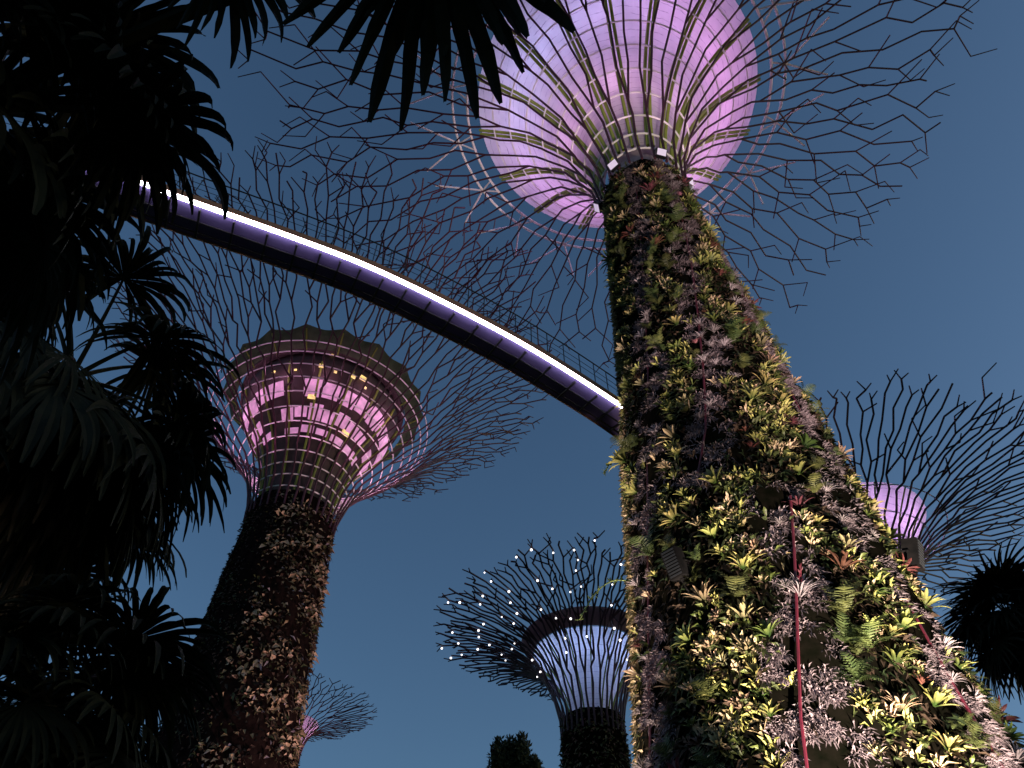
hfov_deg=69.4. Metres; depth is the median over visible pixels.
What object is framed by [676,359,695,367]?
bromeliad
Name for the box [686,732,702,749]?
bromeliad
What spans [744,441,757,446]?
bromeliad
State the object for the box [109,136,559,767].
supertree
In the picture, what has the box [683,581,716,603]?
bromeliad
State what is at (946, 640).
air plant
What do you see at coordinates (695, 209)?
bromeliad
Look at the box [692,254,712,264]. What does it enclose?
bromeliad
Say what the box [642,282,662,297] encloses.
fern
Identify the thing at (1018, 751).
air plant
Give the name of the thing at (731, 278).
fern
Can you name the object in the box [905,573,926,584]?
bromeliad
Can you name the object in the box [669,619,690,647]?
bromeliad
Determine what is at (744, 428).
bromeliad
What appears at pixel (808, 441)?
plant
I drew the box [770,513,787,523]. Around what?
air plant
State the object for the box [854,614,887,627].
bromeliad
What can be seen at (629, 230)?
bromeliad
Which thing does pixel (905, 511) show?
supertree
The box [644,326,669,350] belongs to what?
fern
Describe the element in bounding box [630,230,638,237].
air plant
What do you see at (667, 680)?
bromeliad
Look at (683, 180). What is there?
bromeliad
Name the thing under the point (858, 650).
fern
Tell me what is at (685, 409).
fern
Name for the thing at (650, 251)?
fern
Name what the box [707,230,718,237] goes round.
bromeliad
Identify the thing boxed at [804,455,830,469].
fern
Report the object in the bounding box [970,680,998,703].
bromeliad
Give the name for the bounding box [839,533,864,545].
bromeliad
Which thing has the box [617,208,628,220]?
bromeliad
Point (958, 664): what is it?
bromeliad
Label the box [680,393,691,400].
bromeliad
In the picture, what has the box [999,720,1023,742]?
bromeliad
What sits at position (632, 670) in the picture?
bromeliad
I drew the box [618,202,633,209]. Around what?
fern
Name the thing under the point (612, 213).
bromeliad
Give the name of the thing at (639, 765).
air plant
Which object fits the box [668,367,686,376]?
bromeliad
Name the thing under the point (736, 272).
air plant
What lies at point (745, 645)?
bromeliad
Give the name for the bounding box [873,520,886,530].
bromeliad
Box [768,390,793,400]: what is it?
bromeliad
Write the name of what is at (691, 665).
bromeliad
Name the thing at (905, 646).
bromeliad
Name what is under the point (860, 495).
bromeliad
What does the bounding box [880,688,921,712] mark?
bromeliad
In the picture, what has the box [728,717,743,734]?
bromeliad
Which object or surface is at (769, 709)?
bromeliad
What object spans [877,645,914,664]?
bromeliad
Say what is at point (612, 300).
bromeliad
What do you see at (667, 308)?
fern
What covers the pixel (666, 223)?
bromeliad
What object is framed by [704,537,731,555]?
bromeliad
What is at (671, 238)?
fern
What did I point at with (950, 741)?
bromeliad
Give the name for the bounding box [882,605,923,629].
bromeliad
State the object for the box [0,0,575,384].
palm tree
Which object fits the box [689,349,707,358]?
fern
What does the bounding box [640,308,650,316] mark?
air plant
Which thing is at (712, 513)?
bromeliad
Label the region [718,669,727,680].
bromeliad
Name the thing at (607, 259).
bromeliad
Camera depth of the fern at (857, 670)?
15.18 m
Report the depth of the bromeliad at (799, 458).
20.67 m
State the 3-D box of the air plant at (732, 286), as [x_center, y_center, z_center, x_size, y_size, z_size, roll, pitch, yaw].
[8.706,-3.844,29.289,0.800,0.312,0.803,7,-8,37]
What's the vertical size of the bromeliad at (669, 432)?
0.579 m
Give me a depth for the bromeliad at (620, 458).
24.93 m
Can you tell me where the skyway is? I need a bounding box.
[3,116,624,439]
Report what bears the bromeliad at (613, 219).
attached to the supertree at (612, 88)
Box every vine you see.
[579,575,625,619]
[602,458,613,475]
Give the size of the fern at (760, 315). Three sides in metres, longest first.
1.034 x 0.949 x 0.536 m
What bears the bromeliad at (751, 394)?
attached to the supertree at (612, 88)
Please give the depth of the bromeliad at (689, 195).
36.04 m
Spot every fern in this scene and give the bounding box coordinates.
[605,183,626,203]
[607,274,622,289]
[609,239,627,264]
[610,427,636,457]
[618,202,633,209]
[620,248,626,262]
[623,432,638,448]
[625,524,662,562]
[640,321,653,328]
[641,237,661,256]
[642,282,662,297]
[643,254,658,268]
[643,265,653,274]
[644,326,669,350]
[645,293,665,304]
[649,730,683,767]
[653,532,675,547]
[655,253,678,268]
[655,542,668,568]
[656,189,677,202]
[656,344,668,351]
[657,182,671,189]
[658,704,672,724]
[661,227,685,243]
[662,300,677,311]
[663,203,690,221]
[665,414,680,421]
[669,285,685,298]
[675,401,691,414]
[681,562,701,588]
[682,543,701,561]
[684,183,699,193]
[688,664,723,706]
[688,742,727,767]
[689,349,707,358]
[710,570,761,598]
[711,311,751,333]
[713,236,723,249]
[719,325,746,342]
[725,270,744,287]
[730,349,754,367]
[747,319,765,336]
[750,305,772,324]
[759,384,775,392]
[771,335,786,349]
[794,379,816,401]
[798,472,829,492]
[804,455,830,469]
[807,400,830,418]
[817,610,873,649]
[818,581,880,614]
[821,426,832,437]
[828,446,842,455]
[831,650,883,685]
[834,578,872,597]
[837,615,901,647]
[848,641,873,654]
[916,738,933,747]
[949,712,975,728]
[956,718,1003,754]
[966,666,989,682]
[980,695,1016,728]
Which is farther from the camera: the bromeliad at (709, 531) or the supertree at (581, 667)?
the supertree at (581, 667)
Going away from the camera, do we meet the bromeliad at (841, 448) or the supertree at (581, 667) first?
the bromeliad at (841, 448)
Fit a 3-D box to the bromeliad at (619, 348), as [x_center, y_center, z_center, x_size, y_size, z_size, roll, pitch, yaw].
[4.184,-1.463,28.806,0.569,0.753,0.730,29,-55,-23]
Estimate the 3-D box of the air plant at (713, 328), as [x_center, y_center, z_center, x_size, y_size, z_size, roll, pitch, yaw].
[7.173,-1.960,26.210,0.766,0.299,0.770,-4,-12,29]
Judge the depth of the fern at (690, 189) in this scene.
37.15 m
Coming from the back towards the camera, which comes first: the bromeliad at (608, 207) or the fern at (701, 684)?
the bromeliad at (608, 207)
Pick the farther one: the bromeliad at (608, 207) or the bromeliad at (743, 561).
the bromeliad at (608, 207)
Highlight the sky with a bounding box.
[0,0,1023,767]
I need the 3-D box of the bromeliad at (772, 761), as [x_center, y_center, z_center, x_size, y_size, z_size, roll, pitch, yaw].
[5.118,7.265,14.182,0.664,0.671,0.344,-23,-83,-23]
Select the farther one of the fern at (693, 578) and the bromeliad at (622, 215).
the bromeliad at (622, 215)
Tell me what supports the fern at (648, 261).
attached to the supertree at (612, 88)
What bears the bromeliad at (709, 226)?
attached to the supertree at (612, 88)
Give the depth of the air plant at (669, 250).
31.02 m
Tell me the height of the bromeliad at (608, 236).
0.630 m
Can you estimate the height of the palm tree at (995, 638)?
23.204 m
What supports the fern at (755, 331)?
attached to the supertree at (612, 88)
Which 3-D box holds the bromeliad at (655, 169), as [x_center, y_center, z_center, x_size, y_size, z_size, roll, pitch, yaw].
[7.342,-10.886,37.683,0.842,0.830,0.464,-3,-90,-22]
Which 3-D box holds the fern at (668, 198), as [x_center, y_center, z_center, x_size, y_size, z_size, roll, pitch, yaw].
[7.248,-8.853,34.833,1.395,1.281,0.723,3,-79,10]
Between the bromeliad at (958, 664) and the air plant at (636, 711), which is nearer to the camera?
the bromeliad at (958, 664)
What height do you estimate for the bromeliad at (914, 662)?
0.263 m
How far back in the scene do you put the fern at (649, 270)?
30.36 m
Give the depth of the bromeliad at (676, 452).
21.97 m
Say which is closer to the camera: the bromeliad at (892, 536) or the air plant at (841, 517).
the air plant at (841, 517)
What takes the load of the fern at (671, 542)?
attached to the supertree at (612, 88)
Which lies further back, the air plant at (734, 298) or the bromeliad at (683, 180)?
the bromeliad at (683, 180)
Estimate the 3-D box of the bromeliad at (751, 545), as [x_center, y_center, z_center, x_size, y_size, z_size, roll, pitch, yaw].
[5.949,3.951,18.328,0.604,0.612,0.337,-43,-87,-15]
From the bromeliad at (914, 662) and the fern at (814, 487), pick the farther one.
the fern at (814, 487)
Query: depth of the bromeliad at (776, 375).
24.19 m
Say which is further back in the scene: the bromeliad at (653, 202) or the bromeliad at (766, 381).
the bromeliad at (653, 202)
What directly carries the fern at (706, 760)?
attached to the supertree at (612, 88)
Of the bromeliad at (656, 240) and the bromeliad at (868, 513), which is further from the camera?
the bromeliad at (656, 240)
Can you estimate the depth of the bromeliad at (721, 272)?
29.84 m
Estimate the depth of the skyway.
24.22 m
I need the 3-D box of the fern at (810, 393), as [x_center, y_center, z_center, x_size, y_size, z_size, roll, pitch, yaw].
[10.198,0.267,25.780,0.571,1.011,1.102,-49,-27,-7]
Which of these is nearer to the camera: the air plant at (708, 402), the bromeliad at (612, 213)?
the air plant at (708, 402)
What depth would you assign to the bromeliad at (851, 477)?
21.05 m
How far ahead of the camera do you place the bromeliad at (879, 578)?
17.55 m
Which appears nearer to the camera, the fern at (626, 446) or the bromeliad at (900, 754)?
the bromeliad at (900, 754)
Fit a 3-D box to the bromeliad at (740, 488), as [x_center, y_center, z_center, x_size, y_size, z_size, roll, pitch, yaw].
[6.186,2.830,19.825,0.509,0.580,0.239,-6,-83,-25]
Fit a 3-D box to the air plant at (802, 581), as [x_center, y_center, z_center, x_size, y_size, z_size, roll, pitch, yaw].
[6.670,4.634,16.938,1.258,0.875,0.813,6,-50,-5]
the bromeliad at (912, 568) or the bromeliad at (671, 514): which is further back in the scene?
the bromeliad at (671, 514)
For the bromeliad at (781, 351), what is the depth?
27.21 m
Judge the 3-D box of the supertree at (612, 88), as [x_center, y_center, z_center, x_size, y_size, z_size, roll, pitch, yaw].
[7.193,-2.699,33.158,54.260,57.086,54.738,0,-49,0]
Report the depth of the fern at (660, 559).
19.80 m
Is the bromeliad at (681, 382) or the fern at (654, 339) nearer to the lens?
the bromeliad at (681, 382)
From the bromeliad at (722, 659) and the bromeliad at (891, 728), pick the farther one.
the bromeliad at (722, 659)
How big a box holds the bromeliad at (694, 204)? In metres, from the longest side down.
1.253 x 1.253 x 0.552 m
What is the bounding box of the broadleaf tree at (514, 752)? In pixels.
[485,730,544,767]
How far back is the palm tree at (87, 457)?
8.72 m
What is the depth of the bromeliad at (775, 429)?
21.51 m
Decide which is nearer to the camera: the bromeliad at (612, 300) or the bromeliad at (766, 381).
the bromeliad at (766, 381)
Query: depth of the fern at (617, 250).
33.26 m
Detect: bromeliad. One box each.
[600,203,611,216]
[600,249,610,269]
[604,228,612,241]
[604,265,616,281]
[604,272,616,286]
[606,294,615,307]
[607,205,616,217]
[607,212,623,226]
[607,446,626,470]
[612,286,620,298]
[612,325,625,339]
[614,296,623,307]
[615,337,625,355]
[615,396,623,407]
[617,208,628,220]
[619,275,627,282]
[619,376,630,393]
[620,222,634,239]
[620,284,628,296]
[621,265,631,275]
[621,460,635,474]
[622,309,632,318]
[623,661,642,680]
[625,476,641,496]
[630,635,646,648]
[631,164,642,172]
[631,502,638,513]
[633,374,643,384]
[640,180,658,191]
[645,235,664,244]
[647,171,664,178]
[647,569,657,576]
[649,166,665,172]
[649,196,662,207]
[653,665,675,688]
[654,188,667,195]
[656,424,677,444]
[657,461,674,468]
[658,504,676,526]
[660,219,670,228]
[665,448,680,456]
[666,313,680,324]
[666,748,695,767]
[667,472,676,479]
[668,338,689,350]
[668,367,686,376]
[669,376,687,384]
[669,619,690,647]
[670,354,681,364]
[672,225,685,233]
[672,487,690,496]
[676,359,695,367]
[677,175,692,185]
[677,654,700,668]
[677,676,699,693]
[679,196,703,210]
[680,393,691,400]
[680,494,696,504]
[681,191,693,198]
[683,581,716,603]
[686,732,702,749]
[689,206,703,215]
[690,516,704,526]
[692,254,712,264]
[694,242,709,250]
[694,521,718,538]
[696,706,718,723]
[697,294,709,301]
[698,636,717,650]
[699,465,721,483]
[701,309,724,322]
[701,730,726,755]
[703,249,721,262]
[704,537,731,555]
[706,221,719,231]
[706,234,724,250]
[706,607,720,623]
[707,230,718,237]
[708,510,720,518]
[711,651,727,667]
[714,268,726,275]
[714,375,736,385]
[717,261,733,271]
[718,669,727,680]
[723,548,765,569]
[724,301,741,312]
[724,597,763,619]
[725,516,745,528]
[725,692,751,711]
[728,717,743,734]
[731,384,766,399]
[731,484,750,493]
[731,633,763,654]
[737,313,754,323]
[739,425,750,431]
[740,534,759,549]
[741,281,750,293]
[741,470,755,479]
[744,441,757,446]
[744,658,769,676]
[747,432,764,440]
[748,617,782,637]
[748,719,766,736]
[749,297,762,308]
[749,688,768,699]
[751,344,766,351]
[752,409,772,420]
[753,372,781,385]
[753,697,784,716]
[755,574,767,581]
[756,332,771,345]
[756,751,791,767]
[758,369,768,375]
[761,352,779,362]
[767,425,785,432]
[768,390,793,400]
[768,440,783,448]
[771,345,787,355]
[772,368,785,378]
[778,351,790,366]
[783,494,814,506]
[785,413,800,423]
[788,453,803,459]
[788,461,814,474]
[791,375,802,383]
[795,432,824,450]
[799,524,812,533]
[800,393,808,399]
[811,512,828,523]
[818,546,831,556]
[819,549,866,569]
[828,440,852,459]
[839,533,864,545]
[843,474,858,483]
[849,688,870,703]
[853,490,866,500]
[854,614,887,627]
[862,502,882,515]
[862,741,889,756]
[863,494,886,509]
[863,508,874,515]
[865,571,889,583]
[869,581,892,595]
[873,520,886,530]
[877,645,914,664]
[878,720,907,732]
[880,521,904,539]
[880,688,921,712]
[881,623,904,635]
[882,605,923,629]
[891,745,908,757]
[892,548,919,576]
[898,643,913,654]
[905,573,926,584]
[907,672,930,683]
[911,750,929,762]
[912,657,924,665]
[915,588,949,607]
[919,683,959,706]
[931,729,969,751]
[951,655,975,669]
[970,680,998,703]
[996,696,1022,726]
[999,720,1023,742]
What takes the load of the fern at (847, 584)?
attached to the supertree at (612, 88)
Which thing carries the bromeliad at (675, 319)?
attached to the supertree at (612, 88)
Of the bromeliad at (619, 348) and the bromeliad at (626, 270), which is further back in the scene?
the bromeliad at (626, 270)
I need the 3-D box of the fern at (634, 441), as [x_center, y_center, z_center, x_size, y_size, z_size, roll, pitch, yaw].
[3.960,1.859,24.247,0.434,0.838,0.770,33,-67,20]
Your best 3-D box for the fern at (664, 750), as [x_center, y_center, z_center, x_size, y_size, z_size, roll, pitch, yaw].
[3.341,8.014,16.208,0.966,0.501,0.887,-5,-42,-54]
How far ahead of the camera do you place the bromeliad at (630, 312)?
29.48 m
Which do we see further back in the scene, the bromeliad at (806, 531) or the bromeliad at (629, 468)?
the bromeliad at (629, 468)
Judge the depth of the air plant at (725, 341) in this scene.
25.37 m
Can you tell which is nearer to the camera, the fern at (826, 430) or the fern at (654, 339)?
the fern at (826, 430)
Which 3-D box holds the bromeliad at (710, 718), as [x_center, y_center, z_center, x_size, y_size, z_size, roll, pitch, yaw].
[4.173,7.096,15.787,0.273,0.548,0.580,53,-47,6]
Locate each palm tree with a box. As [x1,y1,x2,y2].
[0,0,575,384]
[0,225,243,606]
[0,486,192,667]
[0,573,232,767]
[932,535,1023,704]
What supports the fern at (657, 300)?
attached to the supertree at (612, 88)
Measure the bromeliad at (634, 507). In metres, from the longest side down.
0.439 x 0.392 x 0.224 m
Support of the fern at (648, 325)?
attached to the supertree at (612, 88)
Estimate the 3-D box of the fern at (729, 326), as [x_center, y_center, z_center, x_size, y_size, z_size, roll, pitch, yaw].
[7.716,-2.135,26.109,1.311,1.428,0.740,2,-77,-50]
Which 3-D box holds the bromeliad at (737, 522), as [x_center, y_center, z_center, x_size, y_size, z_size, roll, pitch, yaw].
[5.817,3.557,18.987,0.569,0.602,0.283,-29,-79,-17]
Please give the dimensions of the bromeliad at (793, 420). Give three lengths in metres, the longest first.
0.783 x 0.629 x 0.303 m
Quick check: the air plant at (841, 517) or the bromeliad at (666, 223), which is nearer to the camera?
the air plant at (841, 517)
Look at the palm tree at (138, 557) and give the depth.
11.60 m
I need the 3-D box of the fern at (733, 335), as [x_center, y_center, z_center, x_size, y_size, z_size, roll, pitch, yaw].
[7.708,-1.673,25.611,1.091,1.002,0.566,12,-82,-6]
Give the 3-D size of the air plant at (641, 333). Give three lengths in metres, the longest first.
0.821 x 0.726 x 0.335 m
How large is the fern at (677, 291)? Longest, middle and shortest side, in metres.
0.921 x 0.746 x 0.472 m
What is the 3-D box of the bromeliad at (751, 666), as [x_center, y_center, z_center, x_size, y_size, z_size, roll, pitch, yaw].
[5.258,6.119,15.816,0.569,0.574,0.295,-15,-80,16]
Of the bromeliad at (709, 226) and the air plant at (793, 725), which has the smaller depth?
the air plant at (793, 725)
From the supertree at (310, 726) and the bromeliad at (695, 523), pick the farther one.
the supertree at (310, 726)
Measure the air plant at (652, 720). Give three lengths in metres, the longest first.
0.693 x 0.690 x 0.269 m
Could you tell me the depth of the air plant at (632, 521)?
22.28 m
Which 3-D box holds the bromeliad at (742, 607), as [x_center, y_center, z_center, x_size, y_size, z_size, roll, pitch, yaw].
[5.322,5.201,17.035,0.817,0.466,0.914,-5,-5,-2]
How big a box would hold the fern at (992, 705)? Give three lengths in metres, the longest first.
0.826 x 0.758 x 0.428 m
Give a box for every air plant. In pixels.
[622,512,640,526]
[626,573,642,586]
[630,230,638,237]
[631,704,639,715]
[632,755,642,767]
[634,255,646,265]
[634,328,645,336]
[636,652,648,662]
[638,314,652,324]
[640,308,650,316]
[641,710,662,724]
[644,749,652,767]
[647,423,662,431]
[661,246,675,251]
[691,316,704,324]
[693,331,705,336]
[694,410,707,417]
[696,354,707,361]
[700,398,717,404]
[706,324,724,332]
[714,336,733,345]
[725,281,740,289]
[728,296,744,304]
[731,267,742,281]
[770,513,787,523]
[774,577,791,587]
[777,565,823,596]
[787,721,800,733]
[792,577,820,590]
[821,478,842,491]
[835,513,848,520]
[935,633,963,648]
[947,669,966,682]
[966,685,988,702]
[1006,739,1023,760]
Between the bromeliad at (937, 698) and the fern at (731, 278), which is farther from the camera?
the fern at (731, 278)
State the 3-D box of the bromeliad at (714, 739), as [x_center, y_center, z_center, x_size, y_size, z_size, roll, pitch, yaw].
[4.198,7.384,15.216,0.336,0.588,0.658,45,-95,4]
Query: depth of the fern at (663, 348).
26.19 m
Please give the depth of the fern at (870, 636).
15.82 m
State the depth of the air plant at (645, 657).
18.67 m
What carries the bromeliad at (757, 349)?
attached to the supertree at (612, 88)
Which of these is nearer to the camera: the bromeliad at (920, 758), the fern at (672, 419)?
the bromeliad at (920, 758)
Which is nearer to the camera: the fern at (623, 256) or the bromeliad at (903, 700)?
the bromeliad at (903, 700)
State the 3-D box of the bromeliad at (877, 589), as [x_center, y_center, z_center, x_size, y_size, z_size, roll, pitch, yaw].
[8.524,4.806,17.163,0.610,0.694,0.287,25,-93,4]
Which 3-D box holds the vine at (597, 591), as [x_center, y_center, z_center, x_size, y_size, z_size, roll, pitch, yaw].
[2.847,6.546,22.715,1.966,1.385,0.323,-11,-50,10]
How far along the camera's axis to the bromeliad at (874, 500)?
21.09 m
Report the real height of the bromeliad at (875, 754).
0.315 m
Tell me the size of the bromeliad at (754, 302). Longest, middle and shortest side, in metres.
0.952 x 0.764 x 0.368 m
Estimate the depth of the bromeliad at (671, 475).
21.45 m
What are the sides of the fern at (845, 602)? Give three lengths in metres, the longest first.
1.379 x 1.266 x 0.715 m
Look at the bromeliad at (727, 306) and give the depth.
27.22 m
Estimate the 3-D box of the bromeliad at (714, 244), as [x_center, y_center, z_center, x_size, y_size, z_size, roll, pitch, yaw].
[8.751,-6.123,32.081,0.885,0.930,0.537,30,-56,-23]
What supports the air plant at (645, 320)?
attached to the supertree at (612, 88)
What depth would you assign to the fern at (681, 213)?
33.12 m
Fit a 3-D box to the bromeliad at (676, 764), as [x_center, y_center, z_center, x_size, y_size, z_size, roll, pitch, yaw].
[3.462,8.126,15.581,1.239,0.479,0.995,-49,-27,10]
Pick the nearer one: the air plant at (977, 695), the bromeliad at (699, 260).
the air plant at (977, 695)
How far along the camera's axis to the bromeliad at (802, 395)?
24.68 m
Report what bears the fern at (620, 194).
attached to the supertree at (612, 88)
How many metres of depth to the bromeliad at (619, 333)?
29.55 m
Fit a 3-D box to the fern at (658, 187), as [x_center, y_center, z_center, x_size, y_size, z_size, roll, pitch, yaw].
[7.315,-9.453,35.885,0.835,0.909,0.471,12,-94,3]
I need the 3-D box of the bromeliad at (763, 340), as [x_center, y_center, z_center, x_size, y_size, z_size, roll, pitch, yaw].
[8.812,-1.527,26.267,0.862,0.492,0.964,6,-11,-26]
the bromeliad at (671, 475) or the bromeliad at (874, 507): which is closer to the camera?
the bromeliad at (874, 507)
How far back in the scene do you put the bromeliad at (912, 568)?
18.81 m
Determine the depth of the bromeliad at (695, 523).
19.63 m
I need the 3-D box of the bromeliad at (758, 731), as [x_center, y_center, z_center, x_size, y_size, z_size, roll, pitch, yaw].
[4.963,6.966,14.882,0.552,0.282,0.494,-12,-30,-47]
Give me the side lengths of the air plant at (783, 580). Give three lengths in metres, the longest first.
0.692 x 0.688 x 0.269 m
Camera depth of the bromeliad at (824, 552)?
17.91 m
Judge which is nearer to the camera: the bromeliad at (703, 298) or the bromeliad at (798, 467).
the bromeliad at (798, 467)
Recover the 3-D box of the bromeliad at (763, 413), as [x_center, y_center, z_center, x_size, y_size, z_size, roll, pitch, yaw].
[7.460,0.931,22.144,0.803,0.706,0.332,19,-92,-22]
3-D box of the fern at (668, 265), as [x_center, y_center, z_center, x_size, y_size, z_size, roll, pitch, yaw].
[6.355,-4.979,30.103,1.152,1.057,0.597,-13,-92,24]
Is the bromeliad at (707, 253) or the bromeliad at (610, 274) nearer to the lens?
the bromeliad at (707, 253)
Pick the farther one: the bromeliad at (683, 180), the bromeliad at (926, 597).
the bromeliad at (683, 180)
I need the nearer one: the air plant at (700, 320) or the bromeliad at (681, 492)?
the bromeliad at (681, 492)
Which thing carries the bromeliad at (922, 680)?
attached to the supertree at (612, 88)
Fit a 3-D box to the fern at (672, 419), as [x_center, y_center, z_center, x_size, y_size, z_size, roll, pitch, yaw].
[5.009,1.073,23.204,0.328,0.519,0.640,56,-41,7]
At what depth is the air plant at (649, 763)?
16.80 m
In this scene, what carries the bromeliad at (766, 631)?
attached to the supertree at (612, 88)
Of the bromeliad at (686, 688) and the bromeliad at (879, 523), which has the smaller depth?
the bromeliad at (686, 688)
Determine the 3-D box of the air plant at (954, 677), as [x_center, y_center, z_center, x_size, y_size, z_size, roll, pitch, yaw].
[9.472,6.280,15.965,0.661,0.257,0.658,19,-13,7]
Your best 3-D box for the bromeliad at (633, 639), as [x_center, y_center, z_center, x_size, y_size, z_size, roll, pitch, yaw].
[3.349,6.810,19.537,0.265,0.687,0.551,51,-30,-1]
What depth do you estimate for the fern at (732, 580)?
17.43 m
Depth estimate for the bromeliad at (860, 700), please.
14.77 m
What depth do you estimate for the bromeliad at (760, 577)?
17.48 m
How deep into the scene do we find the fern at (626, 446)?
24.52 m
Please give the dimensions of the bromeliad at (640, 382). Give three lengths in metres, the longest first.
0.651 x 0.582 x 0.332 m
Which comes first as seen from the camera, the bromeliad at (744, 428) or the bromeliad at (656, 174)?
the bromeliad at (744, 428)
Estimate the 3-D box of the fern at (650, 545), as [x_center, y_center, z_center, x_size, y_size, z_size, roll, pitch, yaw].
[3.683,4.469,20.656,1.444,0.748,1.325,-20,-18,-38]
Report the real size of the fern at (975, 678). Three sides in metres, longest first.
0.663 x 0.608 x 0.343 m
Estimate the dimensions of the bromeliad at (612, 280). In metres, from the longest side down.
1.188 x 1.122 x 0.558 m
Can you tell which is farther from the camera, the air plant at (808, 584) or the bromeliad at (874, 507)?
the bromeliad at (874, 507)
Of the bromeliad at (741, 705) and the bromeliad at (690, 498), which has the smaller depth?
the bromeliad at (741, 705)
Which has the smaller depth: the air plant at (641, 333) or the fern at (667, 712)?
the fern at (667, 712)
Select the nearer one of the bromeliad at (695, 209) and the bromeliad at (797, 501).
the bromeliad at (797, 501)
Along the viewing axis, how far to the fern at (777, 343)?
27.74 m
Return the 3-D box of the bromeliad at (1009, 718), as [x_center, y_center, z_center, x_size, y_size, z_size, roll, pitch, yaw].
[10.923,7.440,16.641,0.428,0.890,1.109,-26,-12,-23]
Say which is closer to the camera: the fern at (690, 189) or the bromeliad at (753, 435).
the bromeliad at (753, 435)
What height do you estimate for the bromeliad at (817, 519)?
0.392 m
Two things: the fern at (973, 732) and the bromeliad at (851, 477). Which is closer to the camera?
the fern at (973, 732)
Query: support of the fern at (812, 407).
attached to the supertree at (612, 88)
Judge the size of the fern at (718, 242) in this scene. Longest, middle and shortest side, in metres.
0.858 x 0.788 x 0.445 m
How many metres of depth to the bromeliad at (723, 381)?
23.46 m
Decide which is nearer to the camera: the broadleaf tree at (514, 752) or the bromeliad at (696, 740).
the bromeliad at (696, 740)
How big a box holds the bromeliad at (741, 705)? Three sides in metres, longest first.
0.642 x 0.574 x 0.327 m
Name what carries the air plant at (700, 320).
attached to the supertree at (612, 88)
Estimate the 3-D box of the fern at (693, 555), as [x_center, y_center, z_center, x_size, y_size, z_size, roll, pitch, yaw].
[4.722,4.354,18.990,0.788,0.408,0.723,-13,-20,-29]
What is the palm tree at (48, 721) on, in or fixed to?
on the ground
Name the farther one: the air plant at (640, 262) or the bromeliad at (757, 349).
the air plant at (640, 262)
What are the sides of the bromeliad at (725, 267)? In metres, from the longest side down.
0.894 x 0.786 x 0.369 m
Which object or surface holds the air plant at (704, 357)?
attached to the supertree at (612, 88)
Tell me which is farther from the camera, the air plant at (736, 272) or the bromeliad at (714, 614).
the air plant at (736, 272)
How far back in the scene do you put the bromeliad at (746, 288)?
30.92 m
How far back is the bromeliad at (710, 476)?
20.34 m
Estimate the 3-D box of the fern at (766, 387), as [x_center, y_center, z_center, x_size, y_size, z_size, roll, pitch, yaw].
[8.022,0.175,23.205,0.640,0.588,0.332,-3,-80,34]
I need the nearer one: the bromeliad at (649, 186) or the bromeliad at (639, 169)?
the bromeliad at (649, 186)
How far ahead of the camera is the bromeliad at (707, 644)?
16.91 m
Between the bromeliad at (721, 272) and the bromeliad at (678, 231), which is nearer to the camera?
the bromeliad at (721, 272)
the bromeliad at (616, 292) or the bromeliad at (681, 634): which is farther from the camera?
the bromeliad at (616, 292)
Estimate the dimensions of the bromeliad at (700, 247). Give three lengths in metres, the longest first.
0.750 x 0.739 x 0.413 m
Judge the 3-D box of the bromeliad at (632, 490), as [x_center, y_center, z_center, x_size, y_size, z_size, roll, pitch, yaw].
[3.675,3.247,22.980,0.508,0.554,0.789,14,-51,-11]
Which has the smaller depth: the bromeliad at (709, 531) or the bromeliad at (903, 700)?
the bromeliad at (903, 700)
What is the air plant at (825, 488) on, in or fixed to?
attached to the supertree at (612, 88)
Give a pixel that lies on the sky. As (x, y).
(938, 290)
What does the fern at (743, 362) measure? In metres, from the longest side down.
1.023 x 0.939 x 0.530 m
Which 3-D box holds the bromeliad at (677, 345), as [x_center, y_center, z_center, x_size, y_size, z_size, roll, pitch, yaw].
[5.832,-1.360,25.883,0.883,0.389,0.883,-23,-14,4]
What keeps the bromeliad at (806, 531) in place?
attached to the supertree at (612, 88)
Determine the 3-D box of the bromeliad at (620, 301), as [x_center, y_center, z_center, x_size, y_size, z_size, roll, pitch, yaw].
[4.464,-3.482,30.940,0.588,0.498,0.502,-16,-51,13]
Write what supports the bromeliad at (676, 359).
attached to the supertree at (612, 88)
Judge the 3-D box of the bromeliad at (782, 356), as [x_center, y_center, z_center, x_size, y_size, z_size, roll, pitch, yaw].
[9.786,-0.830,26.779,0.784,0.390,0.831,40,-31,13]
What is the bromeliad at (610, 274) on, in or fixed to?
attached to the supertree at (612, 88)
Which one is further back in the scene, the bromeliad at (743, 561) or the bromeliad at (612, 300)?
the bromeliad at (612, 300)
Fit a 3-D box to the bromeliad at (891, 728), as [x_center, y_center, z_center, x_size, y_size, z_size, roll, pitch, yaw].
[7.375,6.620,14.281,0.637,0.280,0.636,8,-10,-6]
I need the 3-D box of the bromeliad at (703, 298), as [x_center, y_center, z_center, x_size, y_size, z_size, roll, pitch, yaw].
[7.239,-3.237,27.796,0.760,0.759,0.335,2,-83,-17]
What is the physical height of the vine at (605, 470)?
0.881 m
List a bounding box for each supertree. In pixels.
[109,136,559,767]
[238,0,1023,767]
[293,668,376,767]
[433,530,632,767]
[805,362,1023,592]
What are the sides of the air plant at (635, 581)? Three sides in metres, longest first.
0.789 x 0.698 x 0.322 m
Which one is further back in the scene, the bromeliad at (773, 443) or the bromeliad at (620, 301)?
the bromeliad at (620, 301)
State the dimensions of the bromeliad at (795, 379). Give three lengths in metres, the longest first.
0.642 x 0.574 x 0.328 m
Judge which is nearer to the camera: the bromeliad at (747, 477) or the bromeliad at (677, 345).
the bromeliad at (747, 477)
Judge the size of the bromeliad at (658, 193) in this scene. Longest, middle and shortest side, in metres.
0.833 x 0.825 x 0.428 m
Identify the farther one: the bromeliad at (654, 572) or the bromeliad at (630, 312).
the bromeliad at (630, 312)

